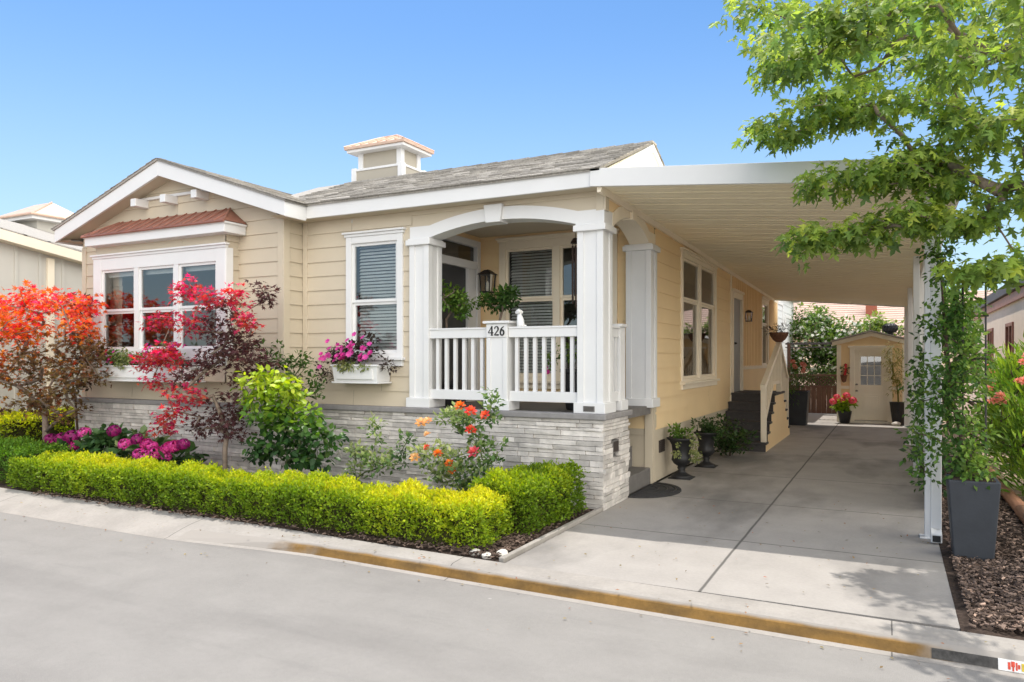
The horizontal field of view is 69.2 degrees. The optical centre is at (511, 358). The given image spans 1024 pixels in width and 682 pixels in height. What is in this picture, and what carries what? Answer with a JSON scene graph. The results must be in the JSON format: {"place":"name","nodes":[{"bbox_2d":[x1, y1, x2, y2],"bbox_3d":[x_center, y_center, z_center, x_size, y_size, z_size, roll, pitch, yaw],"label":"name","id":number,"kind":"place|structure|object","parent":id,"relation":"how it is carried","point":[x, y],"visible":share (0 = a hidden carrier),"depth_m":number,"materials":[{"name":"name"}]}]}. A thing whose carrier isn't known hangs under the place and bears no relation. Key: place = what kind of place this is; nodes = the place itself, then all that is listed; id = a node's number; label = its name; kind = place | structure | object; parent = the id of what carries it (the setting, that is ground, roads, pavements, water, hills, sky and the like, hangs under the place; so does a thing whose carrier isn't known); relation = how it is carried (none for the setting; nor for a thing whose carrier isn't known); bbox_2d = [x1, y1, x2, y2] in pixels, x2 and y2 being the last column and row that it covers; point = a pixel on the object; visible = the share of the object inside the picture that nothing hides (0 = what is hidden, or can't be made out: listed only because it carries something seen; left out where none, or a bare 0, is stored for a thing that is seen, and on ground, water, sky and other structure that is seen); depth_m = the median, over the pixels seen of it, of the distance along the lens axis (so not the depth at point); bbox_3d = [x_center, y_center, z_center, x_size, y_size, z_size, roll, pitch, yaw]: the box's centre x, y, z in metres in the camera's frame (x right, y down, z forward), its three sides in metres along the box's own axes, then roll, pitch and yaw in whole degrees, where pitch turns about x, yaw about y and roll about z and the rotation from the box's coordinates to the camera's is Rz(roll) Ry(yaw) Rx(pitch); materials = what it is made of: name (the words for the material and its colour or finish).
{"place":"outdoors","nodes":[
{"label":"outdoors","id":0,"kind":"place"},
{"bbox_2d":[0,512,1023,681],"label":"road","id":1,"kind":"structure","parent":0,"point":[79,603],"depth_m":4.63,"materials":[{"name":"grey asphalt"}]},
{"bbox_2d":[0,488,1023,678],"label":"kerb","id":2,"kind":"structure","parent":1,"relation":"on","point":[916,642],"depth_m":5.36,"materials":[{"name":"concrete"}]},
{"bbox_2d":[932,648,1023,673],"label":"kerb marker","id":3,"kind":"object","parent":2,"relation":"on","point":[986,661],"visible":1,"depth_m":4.09,"materials":[{"name":"black paint"}]},
{"bbox_2d":[0,455,1023,639],"bbox_3d":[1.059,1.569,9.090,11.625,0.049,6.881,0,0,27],"label":"bark mulch","id":4,"kind":"object","parent":0,"point":[509,541],"visible":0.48,"depth_m":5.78,"materials":[{"name":"brown wood"}]},
{"bbox_2d":[0,434,73,483],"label":"boxwood hedge","id":5,"kind":"object","parent":4,"relation":"on","point":[11,447],"visible":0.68,"depth_m":9.58,"materials":[{"name":"green plant"}]},
{"bbox_2d":[0,406,75,441],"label":"boxwood hedge","id":6,"kind":"object","parent":4,"relation":"on","point":[14,424],"visible":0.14,"depth_m":11.79,"materials":[{"name":"green plant"}]},
{"bbox_2d":[0,279,114,439],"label":"japanese maple","id":7,"kind":"object","parent":4,"relation":"on","point":[42,404],"visible":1,"depth_m":10.33,"materials":[{"name":"red plant"}]},
{"bbox_2d":[42,429,100,453],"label":"hydrangea","id":8,"kind":"object","parent":4,"relation":"on","point":[68,436],"visible":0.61,"depth_m":10.16,"materials":[{"name":"purple plant"}]},
{"bbox_2d":[0,202,157,413],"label":"neighbor house","id":9,"kind":"structure","parent":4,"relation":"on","point":[32,251],"depth_m":13.25,"materials":[{"name":"grey paint"}]},
{"bbox_2d":[63,292,97,431],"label":"bronze shrub","id":10,"kind":"object","parent":4,"relation":"on","point":[78,390],"visible":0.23,"depth_m":10.94,"materials":[{"name":"brown plant"}]},
{"bbox_2d":[72,422,136,457],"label":"hydrangea","id":11,"kind":"object","parent":4,"relation":"on","point":[97,441],"visible":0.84,"depth_m":9.89,"materials":[{"name":"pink plant"}]},
{"bbox_2d":[107,424,175,459],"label":"hydrangea","id":12,"kind":"object","parent":4,"relation":"on","point":[136,440],"visible":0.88,"depth_m":9.55,"materials":[{"name":"pink plant"}]},
{"bbox_2d":[132,438,209,465],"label":"hydrangea","id":13,"kind":"object","parent":4,"relation":"on","point":[163,453],"visible":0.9,"depth_m":9.17,"materials":[{"name":"pink plant"}]},
{"bbox_2d":[127,273,281,470],"bbox_3d":[-3.862,0.275,9.205,2.381,2.710,0.871,0,0,13],"label":"japanese maple","id":14,"kind":"object","parent":4,"relation":"on","point":[165,355],"visible":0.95,"depth_m":9.15,"materials":[{"name":"red plant"}]},
{"bbox_2d":[5,449,519,549],"bbox_3d":[-3.052,1.348,7.849,6.778,0.548,0.879,0,0,27],"label":"boxwood hedge","id":15,"kind":"object","parent":4,"relation":"on","point":[414,509],"visible":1,"depth_m":7.16,"materials":[{"name":"green plant"}]},
{"bbox_2d":[253,338,325,468],"bbox_3d":[-2.743,0.680,9.172,1.119,1.900,0.423,0,0,23],"label":"tall shrub","id":16,"kind":"object","parent":4,"relation":"on","point":[300,366],"visible":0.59,"depth_m":9.11,"materials":[{"name":"green plant"}]},
{"bbox_2d":[230,363,349,472],"bbox_3d":[-2.548,0.838,8.430,1.554,1.583,0.882,0,0,27],"label":"lime shrub","id":17,"kind":"object","parent":4,"relation":"on","point":[290,394],"visible":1,"depth_m":8.36,"materials":[{"name":"green plant"}]},
{"bbox_2d":[336,412,418,483],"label":"rose bush","id":18,"kind":"object","parent":4,"relation":"on","point":[382,460],"visible":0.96,"depth_m":8.02,"materials":[{"name":"green plant"}]},
{"bbox_2d":[51,134,800,510],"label":"house","id":19,"kind":"structure","parent":4,"relation":"on","point":[391,236],"depth_m":9.69,"materials":[{"name":"beige paint"}]},
{"bbox_2d":[97,341,205,382],"bbox_3d":[-5.005,0.034,10.162,1.940,0.555,0.434,0,0,27],"label":"window box","id":20,"kind":"object","parent":19,"relation":"attached to","point":[121,372],"visible":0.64,"depth_m":10.20,"materials":[{"name":"white paint"}]},
{"bbox_2d":[90,242,232,365],"bbox_3d":[-4.923,-0.715,10.366,2.790,1.610,0.230,0,0,27],"label":"window","id":21,"kind":"structure","parent":19,"relation":"in","point":[218,257],"depth_m":10.29,"materials":[{"name":"white paint"}]},
{"bbox_2d":[311,331,400,383],"bbox_3d":[-1.958,-0.011,9.211,1.344,0.668,0.435,0,0,27],"label":"window box","id":22,"kind":"object","parent":19,"relation":"attached to","point":[352,372],"visible":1,"depth_m":9.11,"materials":[{"name":"white paint"}]},
{"bbox_2d":[342,227,406,365],"bbox_3d":[-1.711,-0.760,9.345,0.960,1.700,0.210,0,0,27],"label":"window","id":23,"kind":"structure","parent":19,"relation":"in","point":[387,237],"depth_m":9.39,"materials":[{"name":"white paint"}]},
{"bbox_2d":[441,279,481,405],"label":"topiary","id":24,"kind":"object","parent":19,"relation":"on","point":[457,299],"visible":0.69,"depth_m":9.27,"materials":[{"name":"green plant"}]},
{"bbox_2d":[442,235,480,402],"bbox_3d":[-0.746,-0.535,10.087,0.142,2.270,1.200,0,0,27],"label":"porch door","id":25,"kind":"structure","parent":19,"relation":"in","point":[462,273],"depth_m":10.27,"materials":[{"name":"white paint"}]},
{"bbox_2d":[478,269,496,293],"bbox_3d":[-0.344,-1.096,10.480,0.220,0.334,0.230,0,0,27],"label":"wall lantern","id":26,"kind":"object","parent":19,"relation":"attached to","point":[491,280],"depth_m":10.45,"materials":[{"name":"black metal"}]},
{"bbox_2d":[476,282,521,320],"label":"topiary","id":27,"kind":"object","parent":19,"relation":"on","point":[505,295],"visible":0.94,"depth_m":9.22,"materials":[{"name":"green plant"}]},
{"bbox_2d":[515,309,526,326],"bbox_3d":[0.104,-0.468,8.431,0.134,0.206,0.092,0,0,-6],"label":"dog figurine","id":28,"kind":"object","parent":19,"relation":"on","point":[520,319],"visible":0.98,"depth_m":8.40,"materials":[{"name":"white ceramic"}]},
{"bbox_2d":[495,228,620,388],"bbox_3d":[0.618,-0.645,10.153,1.830,2.110,0.210,0,0,27],"label":"window","id":29,"kind":"structure","parent":19,"relation":"in","point":[556,243],"depth_m":10.31,"materials":[{"name":"beige paint"}]},
{"bbox_2d":[571,233,576,307],"bbox_3d":[0.763,-1.175,8.933,0.120,1.130,0.117,0,0,27],"label":"wind chime","id":30,"kind":"object","parent":19,"relation":"hanging from","point":[574,269],"visible":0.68,"depth_m":8.90,"materials":[{"name":"brown metal"}]},
{"bbox_2d":[680,247,719,389],"bbox_3d":[2.975,-0.585,11.856,0.195,2.070,2.460,0,0,27],"label":"window","id":31,"kind":"structure","parent":19,"relation":"in","point":[700,263],"depth_m":11.81,"materials":[{"name":"beige paint"}]},
{"bbox_2d":[732,288,744,391],"bbox_3d":[4.434,-0.350,14.648,0.148,2.000,1.120,0,0,27],"label":"side door","id":32,"kind":"structure","parent":19,"relation":"in","point":[737,295],"depth_m":14.80,"materials":[{"name":"beige paint"}]},
{"bbox_2d":[745,310,752,321],"bbox_3d":[4.919,-0.897,15.422,0.166,0.243,0.160,0,0,27],"label":"wall lantern","id":33,"kind":"object","parent":19,"relation":"attached to","point":[748,311],"depth_m":15.41,"materials":[{"name":"black metal"}]},
{"bbox_2d":[762,296,770,366],"bbox_3d":[6.088,-0.640,17.891,0.120,1.680,1.180,0,0,27],"label":"window","id":34,"kind":"structure","parent":19,"relation":"in","point":[765,301],"depth_m":18.15,"materials":[{"name":"beige paint"}]},
{"bbox_2d":[761,321,789,341],"bbox_3d":[5.186,-0.540,14.557,0.549,0.421,0.553,0,0,-44],"label":"flower basket","id":35,"kind":"object","parent":19,"relation":"on","point":[778,336],"visible":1,"depth_m":14.46,"materials":[{"name":"brown wicker"}]},
{"bbox_2d":[778,301,783,331],"bbox_3d":[7.454,-1.150,20.730,0.085,0.900,1.300,0,0,27],"label":"downspout","id":36,"kind":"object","parent":19,"relation":"in","point":[780,303],"depth_m":21.22,"materials":[{"name":"white paint"}]},
{"bbox_2d":[785,315,792,373],"bbox_3d":[8.365,-0.395,22.455,0.135,1.810,1.660,0,0,27],"label":"window","id":37,"kind":"structure","parent":19,"relation":"in","point":[786,316],"depth_m":21.90,"materials":[{"name":"white paint"}]},
{"bbox_2d":[405,387,508,491],"bbox_3d":[-0.544,0.952,7.498,1.098,1.356,0.654,0,0,27],"label":"rose bush","id":38,"kind":"object","parent":4,"relation":"on","point":[478,444],"visible":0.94,"depth_m":7.42,"materials":[{"name":"green plant"}]},
{"bbox_2d":[469,548,481,555],"bbox_3d":[-0.296,1.579,6.049,0.105,0.068,0.101,0,0,27],"label":"rock","id":39,"kind":"object","parent":4,"relation":"on","point":[475,549],"visible":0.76,"depth_m":6.03,"materials":[{"name":"white stone"}]},
{"bbox_2d":[481,552,490,558],"bbox_3d":[-0.200,1.582,5.967,0.092,0.054,0.095,0,0,27],"label":"rock","id":40,"kind":"object","parent":4,"relation":"on","point":[487,555],"visible":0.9,"depth_m":5.93,"materials":[{"name":"white stone"}]},
{"bbox_2d":[496,549,507,557],"bbox_3d":[-0.076,1.575,5.995,0.116,0.070,0.114,0,0,27],"label":"rock","id":41,"kind":"object","parent":4,"relation":"on","point":[503,551],"visible":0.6,"depth_m":5.97,"materials":[{"name":"white stone"}]},
{"bbox_2d":[467,457,590,536],"bbox_3d":[0.174,1.308,7.212,0.824,0.619,1.375,0,0,27],"label":"boxwood hedge","id":42,"kind":"object","parent":4,"relation":"on","point":[544,494],"visible":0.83,"depth_m":6.93,"materials":[{"name":"green plant"}]},
{"bbox_2d":[499,507,602,562],"bbox_3d":[0.430,1.607,6.846,0.048,0.085,2.260,0,0,27],"label":"garden edging","id":43,"kind":"object","parent":4,"relation":"on","point":[509,556],"visible":0.53,"depth_m":6.58,"materials":[{"name":"concrete"}]},
{"bbox_2d":[708,0,1023,301],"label":"silver maple","id":44,"kind":"object","parent":4,"relation":"on","point":[866,29],"visible":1,"depth_m":5.76,"materials":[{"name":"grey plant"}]},
{"bbox_2d":[923,286,1008,468],"bbox_3d":[6.042,0.326,9.839,1.093,2.607,1.140,0,0,27],"label":"photinia","id":45,"kind":"object","parent":4,"relation":"on","point":[979,321],"visible":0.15,"depth_m":9.71,"materials":[{"name":"green plant"}]},
{"bbox_2d":[945,474,1000,560],"bbox_3d":[3.701,1.276,5.970,0.355,0.648,0.355,0,0,27],"label":"planter","id":46,"kind":"object","parent":4,"relation":"on","point":[973,517],"visible":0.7,"depth_m":5.83,"materials":[{"name":"plastic"}]},
{"bbox_2d":[894,235,1007,490],"bbox_3d":[3.619,0.006,6.160,0.495,2.242,0.851,0,0,-29],"label":"climbing vine","id":47,"kind":"object","parent":46,"relation":"in","point":[966,463],"visible":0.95,"depth_m":6.09,"materials":[{"name":"green plant"}]},
{"bbox_2d":[962,283,988,467],"bbox_3d":[3.783,0.150,6.075,0.200,1.700,0.034,0,0,27],"label":"plant trellis","id":48,"kind":"object","parent":46,"relation":"in","point":[985,358],"visible":0.37,"depth_m":6.04,"materials":[{"name":"black metal"}]},
{"bbox_2d":[942,472,1023,628],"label":"pale bark mulch","id":49,"kind":"object","parent":4,"relation":"on","point":[982,595],"visible":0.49,"depth_m":5.27,"materials":[{"name":"brown wood"}]},
{"bbox_2d":[966,349,1023,469],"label":"oleander","id":50,"kind":"object","parent":4,"relation":"on","point":[998,452],"visible":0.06,"depth_m":10.54,"materials":[{"name":"green plant"}]},
{"bbox_2d":[967,333,1023,497],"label":"oleander","id":51,"kind":"object","parent":4,"relation":"on","point":[1011,432],"visible":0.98,"depth_m":8.38,"materials":[{"name":"green plant"}]},
{"bbox_2d":[987,467,1023,523],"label":"edging log","id":52,"kind":"object","parent":4,"relation":"on","point":[1014,501],"visible":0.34,"depth_m":7.85,"materials":[{"name":"brown wood"}]},
{"bbox_2d":[0,0,1023,289],"label":"sky","id":53,"kind":"structure","parent":0,"point":[272,94],"materials":[{"name":"blue"}]},
{"bbox_2d":[539,337,576,409],"bbox_3d":[0.653,0.158,8.634,0.649,0.874,0.410,0,0,-5],"label":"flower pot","id":54,"kind":"object","parent":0,"point":[569,406],"visible":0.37,"depth_m":8.58,"materials":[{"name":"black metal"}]},
{"bbox_2d":[506,413,960,630],"bbox_3d":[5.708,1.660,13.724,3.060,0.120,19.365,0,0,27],"label":"driveway","id":55,"kind":"structure","parent":0,"point":[796,485],"depth_m":6.76,"materials":[{"name":"concrete"}]},
{"bbox_2d":[628,482,680,497],"bbox_3d":[1.792,1.584,8.946,0.460,0.025,1.119,0,0,27],"label":"doormat","id":56,"kind":"object","parent":55,"relation":"on","point":[656,489],"visible":1,"depth_m":8.85,"materials":[{"name":"black rubber"}]},
{"bbox_2d":[667,422,702,479],"bbox_3d":[2.315,1.223,9.965,0.466,0.753,0.432,0,0,5],"label":"garden urn","id":57,"kind":"object","parent":55,"relation":"on","point":[682,451],"visible":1,"depth_m":9.88,"materials":[{"name":"black metal"}]},
{"bbox_2d":[690,416,726,467],"bbox_3d":[2.909,1.223,10.983,0.411,0.754,0.555,0,0,-25],"label":"garden urn","id":58,"kind":"object","parent":55,"relation":"on","point":[709,436],"visible":0.98,"depth_m":10.95,"materials":[{"name":"black metal"}]},
{"bbox_2d":[712,413,758,455],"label":"leafy bush","id":59,"kind":"object","parent":55,"relation":"on","point":[730,444],"visible":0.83,"depth_m":12.09,"materials":[{"name":"green plant"}]},
{"bbox_2d":[590,156,965,542],"bbox_3d":[5.239,-0.194,12.703,3.365,3.588,12.870,0,0,27],"label":"carport","id":60,"kind":"object","parent":55,"relation":"on","point":[737,218],"visible":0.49,"depth_m":8.75,"materials":[{"name":"beige metal"}]},
{"bbox_2d":[899,309,952,497],"bbox_3d":[4.429,0.514,7.906,0.564,2.215,0.961,0,0,27],"label":"climbing vine","id":61,"kind":"object","parent":60,"relation":"attached to","point":[919,347],"visible":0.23,"depth_m":7.90,"materials":[{"name":"green plant"}]},
{"bbox_2d":[787,359,818,425],"bbox_3d":[6.905,0.788,17.923,0.931,1.623,0.925,0,0,27],"label":"planter","id":62,"kind":"object","parent":55,"relation":"on","point":[798,406],"visible":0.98,"depth_m":17.85,"materials":[{"name":"plastic"}]},
{"bbox_2d":[785,342,836,387],"bbox_3d":[8.144,0.570,20.152,1.340,2.060,0.300,0,0,27],"label":"garden trellis","id":63,"kind":"object","parent":55,"relation":"on","point":[788,344],"visible":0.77,"depth_m":20.23,"materials":[{"name":"metal"}]},
{"bbox_2d":[791,374,836,413],"bbox_3d":[8.564,0.975,21.471,2.104,1.250,0.090,0,0,27],"label":"lattice fence","id":64,"kind":"object","parent":55,"relation":"on","point":[821,396],"visible":0.5,"depth_m":21.31,"materials":[{"name":"brown wood"}]},
{"bbox_2d":[829,392,857,422],"bbox_3d":[8.258,1.209,18.483,0.665,0.781,0.490,0,0,41],"label":"flower pot","id":65,"kind":"object","parent":55,"relation":"on","point":[841,407],"visible":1,"depth_m":18.41,"materials":[{"name":"black metal"}]},
{"bbox_2d":[830,330,903,423],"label":"garden shed","id":66,"kind":"structure","parent":55,"relation":"on","point":[860,355],"depth_m":18.61,"materials":[{"name":"beige paint"}]},
{"bbox_2d":[840,363,849,381],"bbox_3d":[8.410,0.352,18.759,0.255,0.496,0.276,0,0,27],"label":"wall planter","id":67,"kind":"object","parent":66,"relation":"attached to","point":[844,377],"visible":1,"depth_m":18.70,"materials":[{"name":"brown plant"}]},
{"bbox_2d":[859,355,881,385],"bbox_3d":[8.989,0.295,18.598,0.520,0.770,0.038,0,0,27],"label":"window","id":68,"kind":"structure","parent":66,"relation":"in","point":[860,356],"depth_m":18.63,"materials":[{"name":"paint"}]},
{"bbox_2d":[848,346,893,421],"bbox_3d":[8.970,0.635,18.561,1.040,1.930,0.100,0,0,27],"label":"shed door","id":69,"kind":"structure","parent":66,"relation":"in","point":[873,403],"depth_m":18.56,"materials":[{"name":"paint"}]},
{"bbox_2d":[882,323,897,334],"bbox_3d":[9.585,-0.732,18.820,0.376,0.344,0.376,0,0,27],"label":"roof turbine","id":70,"kind":"object","parent":66,"relation":"on","point":[889,328],"visible":0.98,"depth_m":18.72,"materials":[{"name":"black metal"}]},
{"bbox_2d":[858,309,903,336],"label":"garden bush","id":71,"kind":"object","parent":55,"relation":"on","point":[875,325],"visible":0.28,"depth_m":21.71,"materials":[{"name":"green plant"}]},
{"bbox_2d":[881,341,903,425],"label":"potted bamboo","id":72,"kind":"object","parent":55,"relation":"on","point":[897,410],"visible":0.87,"depth_m":17.88,"materials":[{"name":"green plant"}]},
{"bbox_2d":[891,421,900,425],"bbox_3d":[9.190,1.561,17.763,0.204,0.132,0.207,0,0,27],"label":"rock","id":73,"kind":"object","parent":55,"relation":"on","point":[896,423],"visible":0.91,"depth_m":17.70,"materials":[{"name":"white stone"}]},
{"bbox_2d":[912,395,1023,501],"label":"side yard","id":74,"kind":"structure","parent":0,"point":[1018,492],"depth_m":11.63,"materials":[{"name":"green plant"}]},
{"bbox_2d":[789,302,887,385],"bbox_3d":[9.735,-0.118,22.945,3.586,3.436,2.687,0,0,27],"label":"garden bush","id":75,"kind":"object","parent":74,"relation":"on","point":[817,321],"visible":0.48,"depth_m":22.60,"materials":[{"name":"green plant"}]},
{"bbox_2d":[793,290,995,394],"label":"distant house","id":76,"kind":"structure","parent":74,"relation":"on","point":[858,312],"depth_m":36.86,"materials":[{"name":"beige paint"}]},
{"bbox_2d":[942,285,976,426],"bbox_3d":[9.834,-0.151,16.857,1.296,3.562,1.817,0,0,27],"label":"garden tree","id":77,"kind":"object","parent":74,"relation":"on","point":[944,292],"visible":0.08,"depth_m":16.78,"materials":[{"name":"green plant"}]},
{"bbox_2d":[968,280,1023,408],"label":"neighbor house","id":78,"kind":"structure","parent":74,"relation":"on","point":[1005,319],"depth_m":17.92,"materials":[{"name":"beige paint"}]},
{"bbox_2d":[987,328,993,361],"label":"window","id":79,"kind":"structure","parent":78,"relation":"in","point":[990,336],"depth_m":20.31,"materials":[{"name":"orange metal"}]},
{"bbox_2d":[1005,322,1013,359],"bbox_3d":[11.454,-0.110,17.055,0.085,1.440,1.160,0,0,27],"label":"window","id":80,"kind":"structure","parent":78,"relation":"in","point":[1009,327],"depth_m":17.02,"materials":[{"name":"brown wood"}]}
]}

